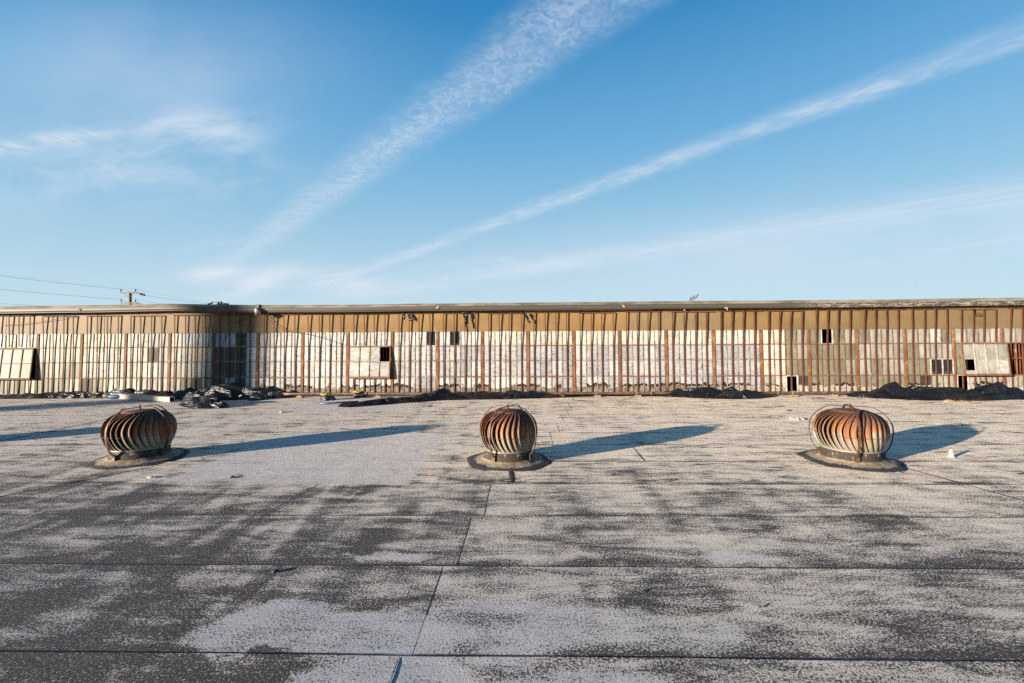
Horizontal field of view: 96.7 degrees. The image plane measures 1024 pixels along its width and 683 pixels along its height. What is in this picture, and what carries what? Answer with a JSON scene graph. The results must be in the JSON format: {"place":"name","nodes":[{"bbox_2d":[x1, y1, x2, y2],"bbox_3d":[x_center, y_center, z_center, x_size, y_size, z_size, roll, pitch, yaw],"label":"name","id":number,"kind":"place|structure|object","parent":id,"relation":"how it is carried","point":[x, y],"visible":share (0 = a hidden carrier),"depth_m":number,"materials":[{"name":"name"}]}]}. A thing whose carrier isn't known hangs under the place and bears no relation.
{"place":"outdoors","nodes":[
{"label":"outdoors","id":0,"kind":"place"},
{"bbox_2d":[319,393,335,400],"bbox_3d":[-4.831,1.438,11.918,0.411,0.184,0.321,0,0,1],"label":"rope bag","id":1,"kind":"object","parent":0,"point":[326,396],"visible":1,"depth_m":11.83,"materials":[{"name":"grey fabric"}]},
{"bbox_2d":[0,388,1023,682],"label":"roof deck","id":2,"kind":"structure","parent":0,"point":[708,526],"depth_m":3.49,"materials":[{"name":"grey asphalt"}]},
{"bbox_2d":[0,391,110,398],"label":"black tarp","id":3,"kind":"object","parent":2,"relation":"on","point":[76,394],"visible":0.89,"depth_m":12.67,"materials":[{"name":"black plastic"}]},
{"bbox_2d":[108,394,119,398],"bbox_3d":[-10.692,1.495,12.365,0.443,0.120,0.120,0,0,-9],"label":"plastic tube","id":4,"kind":"object","parent":2,"relation":"on","point":[114,396],"visible":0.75,"depth_m":12.31,"materials":[{"name":"blue plastic"}]},
{"bbox_2d":[84,404,189,469],"bbox_3d":[-5.047,1.220,6.189,1.094,0.729,1.066,-1,1,-20],"label":"turbine vent","id":5,"kind":"object","parent":2,"relation":"on","point":[139,437],"visible":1,"depth_m":5.93,"materials":[{"name":"brown metal"}]},
{"bbox_2d":[114,393,174,401],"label":"metal beam","id":6,"kind":"structure","parent":2,"relation":"on","point":[149,397],"depth_m":11.96,"materials":[{"name":"grey metal"}]},
{"bbox_2d":[103,387,195,398],"bbox_3d":[-10.051,1.401,12.639,3.138,0.294,0.832,0,0,1],"label":"black tarp","id":7,"kind":"object","parent":2,"relation":"on","point":[177,394],"visible":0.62,"depth_m":12.49,"materials":[{"name":"black plastic"}]},
{"bbox_2d":[179,391,229,407],"bbox_3d":[-7.690,1.404,11.172,2.230,0.285,0.740,0,1,41],"label":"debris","id":8,"kind":"object","parent":2,"relation":"on","point":[193,400],"visible":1,"depth_m":10.87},
{"bbox_2d":[178,382,300,399],"bbox_3d":[-7.631,1.330,12.410,3.466,0.411,1.043,0,0,1],"label":"black tarp","id":9,"kind":"object","parent":2,"relation":"on","point":[232,391],"visible":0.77,"depth_m":12.31,"materials":[{"name":"black plastic"}]},
{"bbox_2d":[249,394,267,399],"bbox_3d":[-6.744,1.471,12.105,0.497,0.136,0.353,0,0,1],"label":"black bag","id":10,"kind":"object","parent":2,"relation":"on","point":[259,397],"visible":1,"depth_m":12.00,"materials":[{"name":"plastic"}]},
{"bbox_2d":[271,569,279,572],"bbox_3d":[-1.624,1.574,3.126,0.045,0.022,0.046,0,1,40],"label":"dark stone","id":11,"kind":"object","parent":2,"relation":"on","point":[275,570],"visible":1,"depth_m":3.12,"materials":[{"name":"grey stone"}]},
{"bbox_2d":[320,401,358,404],"bbox_3d":[-4.243,1.503,11.205,0.893,0.046,0.042,-1,1,-25],"label":"plastic pole","id":12,"kind":"object","parent":2,"relation":"on","point":[334,402],"visible":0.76,"depth_m":11.13,"materials":[{"name":"white plastic"}]},
{"bbox_2d":[351,390,367,397],"bbox_3d":[-4.192,1.430,12.485,0.405,0.183,0.311,0,1,25],"label":"rope bag","id":13,"kind":"object","parent":2,"relation":"on","point":[359,394],"visible":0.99,"depth_m":12.38,"materials":[{"name":"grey fabric"}]},
{"bbox_2d":[338,388,635,406],"bbox_3d":[-0.412,1.356,12.093,7.813,0.281,1.290,0,1,-13],"label":"dirt pile","id":14,"kind":"object","parent":2,"relation":"on","point":[443,394],"visible":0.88,"depth_m":11.92,"materials":[{"name":"black soil"}]},
{"bbox_2d":[467,404,551,470],"bbox_3d":[-0.044,1.188,5.982,1.129,0.740,1.034,0,0,1],"label":"turbine vent","id":15,"kind":"object","parent":2,"relation":"on","point":[508,436],"visible":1,"depth_m":5.70,"materials":[{"name":"brown metal"}]},
{"bbox_2d":[0,298,1023,395],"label":"factory building","id":16,"kind":"structure","parent":2,"relation":"on","point":[798,345],"depth_m":12.85,"materials":[{"name":"white paint"}]},
{"bbox_2d":[0,334,34,393],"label":"window","id":17,"kind":"structure","parent":16,"relation":"in","point":[12,384],"depth_m":13.15,"materials":[{"name":"white glass"}]},
{"bbox_2d":[0,334,36,347],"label":"window","id":18,"kind":"structure","parent":16,"relation":"in","point":[2,336],"depth_m":13.21,"materials":[{"name":"white glass"}]},
{"bbox_2d":[37,334,79,392],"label":"window","id":19,"kind":"structure","parent":16,"relation":"in","point":[58,338],"depth_m":13.16,"materials":[{"name":"white glass"}]},
{"bbox_2d":[81,333,123,392],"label":"window","id":20,"kind":"structure","parent":16,"relation":"in","point":[102,338],"depth_m":13.12,"materials":[{"name":"white glass"}]},
{"bbox_2d":[126,333,167,391],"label":"window","id":21,"kind":"structure","parent":16,"relation":"in","point":[145,337],"depth_m":13.10,"materials":[{"name":"white glass"}]},
{"bbox_2d":[170,333,211,390],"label":"window","id":22,"kind":"structure","parent":16,"relation":"in","point":[179,337],"depth_m":13.07,"materials":[{"name":"white glass"}]},
{"bbox_2d":[214,333,255,389],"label":"window","id":23,"kind":"structure","parent":16,"relation":"in","point":[234,337],"depth_m":13.04,"materials":[{"name":"white glass"}]},
{"bbox_2d":[254,304,261,314],"bbox_3d":[-7.159,-0.895,12.800,0.176,0.322,0.210,0,0,1],"label":"flood lamp","id":24,"kind":"object","parent":16,"relation":"attached to","point":[257,311],"visible":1,"depth_m":12.76,"materials":[{"name":"metal"}]},
{"bbox_2d":[259,332,300,392],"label":"window","id":25,"kind":"structure","parent":16,"relation":"in","point":[289,336],"depth_m":13.01,"materials":[{"name":"white glass"}]},
{"bbox_2d":[262,313,342,344],"bbox_3d":[-5.944,-0.350,12.946,2.361,0.927,0.024,0,0,3],"label":"loose cable","id":26,"kind":"object","parent":16,"relation":"hanging from","point":[295,332],"visible":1,"depth_m":12.95,"materials":[{"name":"black rubber"}]},
{"bbox_2d":[304,332,345,392],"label":"window","id":27,"kind":"structure","parent":16,"relation":"in","point":[313,341],"depth_m":12.98,"materials":[{"name":"white glass"}]},
{"bbox_2d":[349,332,390,345],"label":"window","id":28,"kind":"structure","parent":16,"relation":"in","point":[379,336],"depth_m":12.98,"materials":[{"name":"white glass"}]},
{"bbox_2d":[349,332,390,392],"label":"window","id":29,"kind":"structure","parent":16,"relation":"in","point":[358,383],"depth_m":12.92,"materials":[{"name":"white glass"}]},
{"bbox_2d":[394,332,435,391],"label":"window","id":30,"kind":"structure","parent":16,"relation":"in","point":[404,336],"depth_m":12.92,"materials":[{"name":"white glass"}]},
{"bbox_2d":[439,331,480,391],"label":"window","id":31,"kind":"structure","parent":16,"relation":"in","point":[449,335],"depth_m":12.89,"materials":[{"name":"white glass"}]},
{"bbox_2d":[463,312,467,326],"bbox_3d":[-1.316,-0.619,12.806,0.152,0.436,0.040,0,0,8],"label":"torn flap","id":32,"kind":"object","parent":16,"relation":"hanging from","point":[465,317],"visible":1,"depth_m":12.81,"materials":[{"name":"grey"}]},
{"bbox_2d":[484,331,526,391],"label":"window","id":33,"kind":"structure","parent":16,"relation":"in","point":[515,336],"depth_m":12.86,"materials":[{"name":"white glass"}]},
{"bbox_2d":[522,312,530,322],"bbox_3d":[0.413,-0.671,12.785,0.241,0.300,0.029,0,0,5],"label":"torn flap","id":34,"kind":"object","parent":16,"relation":"hanging from","point":[526,316],"visible":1,"depth_m":12.79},
{"bbox_2d":[530,331,572,391],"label":"window","id":35,"kind":"structure","parent":16,"relation":"in","point":[539,335],"depth_m":12.83,"materials":[{"name":"white glass"}]},
{"bbox_2d":[575,330,618,391],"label":"window","id":36,"kind":"structure","parent":16,"relation":"in","point":[607,336],"depth_m":12.80,"materials":[{"name":"white glass"}]},
{"bbox_2d":[621,330,665,391],"bbox_3d":[3.684,0.563,12.779,1.209,1.755,0.125,0,0,1],"label":"window","id":37,"kind":"structure","parent":16,"relation":"in","point":[643,386],"depth_m":12.77,"materials":[{"name":"white glass"}]},
{"bbox_2d":[668,330,712,390],"bbox_3d":[4.994,0.555,12.749,1.228,1.755,0.125,0,0,1],"label":"window","id":38,"kind":"structure","parent":16,"relation":"in","point":[677,334],"depth_m":12.75,"materials":[{"name":"white glass"}]},
{"bbox_2d":[715,330,760,390],"bbox_3d":[6.308,0.548,12.719,1.218,1.755,0.125,0,0,1],"label":"window","id":39,"kind":"structure","parent":16,"relation":"in","point":[726,334],"depth_m":12.71,"materials":[{"name":"white glass"}]},
{"bbox_2d":[762,329,808,391],"bbox_3d":[7.618,0.544,12.686,1.218,1.761,0.131,0,0,1],"label":"window","id":40,"kind":"structure","parent":16,"relation":"in","point":[784,333],"depth_m":12.69,"materials":[{"name":"beige glass"}]},
{"bbox_2d":[810,329,856,390],"bbox_3d":[8.933,0.533,12.660,1.228,1.755,0.125,0,0,1],"label":"window","id":41,"kind":"structure","parent":16,"relation":"in","point":[844,354],"depth_m":12.65,"materials":[{"name":"beige glass"}]},
{"bbox_2d":[858,329,904,390],"bbox_3d":[10.252,0.526,12.630,1.228,1.755,0.125,0,0,1],"label":"window","id":42,"kind":"structure","parent":16,"relation":"in","point":[869,333],"depth_m":12.63,"materials":[{"name":"white glass"}]},
{"bbox_2d":[906,328,953,386],"bbox_3d":[11.577,0.519,12.600,1.238,1.755,0.125,0,0,1],"label":"window","id":43,"kind":"structure","parent":16,"relation":"in","point":[918,334],"depth_m":12.60,"materials":[{"name":"white glass"}]},
{"bbox_2d":[955,328,1000,374],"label":"window","id":44,"kind":"structure","parent":16,"relation":"in","point":[959,365],"depth_m":12.59,"materials":[{"name":"white glass"}]},
{"bbox_2d":[955,329,1002,388],"bbox_3d":[12.887,0.520,12.567,1.238,1.749,0.131,0,0,1],"label":"window","id":45,"kind":"structure","parent":16,"relation":"in","point":[980,380],"depth_m":12.54,"materials":[{"name":"white glass"}]},
{"bbox_2d":[1004,328,1023,342],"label":"window","id":46,"kind":"structure","parent":16,"relation":"in","point":[1006,330],"depth_m":12.57,"materials":[{"name":"white glass"}]},
{"bbox_2d":[1006,328,1023,389],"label":"window","id":47,"kind":"structure","parent":16,"relation":"in","point":[1018,378],"depth_m":12.52,"materials":[{"name":"white glass"}]},
{"bbox_2d":[0,397,1023,682],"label":"roof seam tar","id":48,"kind":"object","parent":2,"relation":"on","point":[512,477],"visible":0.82,"depth_m":5.15,"materials":[{"name":"black asphalt"}]},
{"bbox_2d":[282,391,857,394],"bbox_3d":[1.438,1.403,12.315,15.500,0.090,0.092,0,0,2],"label":"gas pipe","id":49,"kind":"object","parent":2,"relation":"on","point":[612,393],"visible":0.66,"depth_m":12.26,"materials":[{"name":"brown metal"}]},
{"bbox_2d":[638,386,777,398],"bbox_3d":[5.253,1.323,12.092,3.755,0.282,0.923,0,0,1],"label":"black tarp","id":50,"kind":"object","parent":2,"relation":"on","point":[731,392],"visible":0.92,"depth_m":11.94,"materials":[{"name":"black plastic"}]},
{"bbox_2d":[788,417,805,419],"bbox_3d":[5.510,1.483,8.785,0.351,0.038,0.253,0,0,1],"label":"plaster lump","id":51,"kind":"object","parent":2,"relation":"on","point":[796,418],"visible":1,"depth_m":8.74,"materials":[{"name":"white"}]},
{"bbox_2d":[796,403,907,471],"bbox_3d":[4.393,1.168,5.901,1.126,0.729,1.125,0,0,1],"label":"turbine vent","id":52,"kind":"object","parent":2,"relation":"on","point":[851,437],"visible":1,"depth_m":5.64,"materials":[{"name":"metal"}]},
{"bbox_2d":[845,381,1023,400],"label":"black tarp","id":53,"kind":"object","parent":2,"relation":"on","point":[998,390],"visible":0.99,"depth_m":11.51,"materials":[{"name":"black plastic"}]},
{"bbox_2d":[945,449,956,457],"bbox_3d":[5.785,1.470,5.995,0.120,0.108,0.120,0,0,1],"label":"plumbing vent","id":54,"kind":"object","parent":2,"relation":"on","point":[951,453],"visible":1,"depth_m":5.98,"materials":[{"name":"white paint"}]},
{"bbox_2d":[943,399,971,401],"bbox_3d":[10.708,1.422,10.928,0.619,0.067,0.089,0,0,7],"label":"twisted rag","id":55,"kind":"object","parent":2,"relation":"on","point":[948,400],"visible":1,"depth_m":10.92,"materials":[{"name":"beige fabric"}]},
{"bbox_2d":[0,0,1023,305],"label":"sky","id":56,"kind":"structure","parent":0,"point":[233,152],"materials":[{"name":"blue"}]},
{"label":"ground","id":57,"kind":"structure","parent":0,"visible":0},
{"bbox_2d":[120,289,144,303],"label":"utility pole","id":58,"kind":"object","parent":57,"relation":"on","point":[130,298],"visible":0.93,"depth_m":55.84,"materials":[{"name":"wood"}]},
{"bbox_2d":[208,301,228,304],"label":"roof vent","id":59,"kind":"object","parent":57,"relation":"on","point":[220,302],"visible":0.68,"depth_m":62.74,"materials":[{"name":"metal"}]}
]}

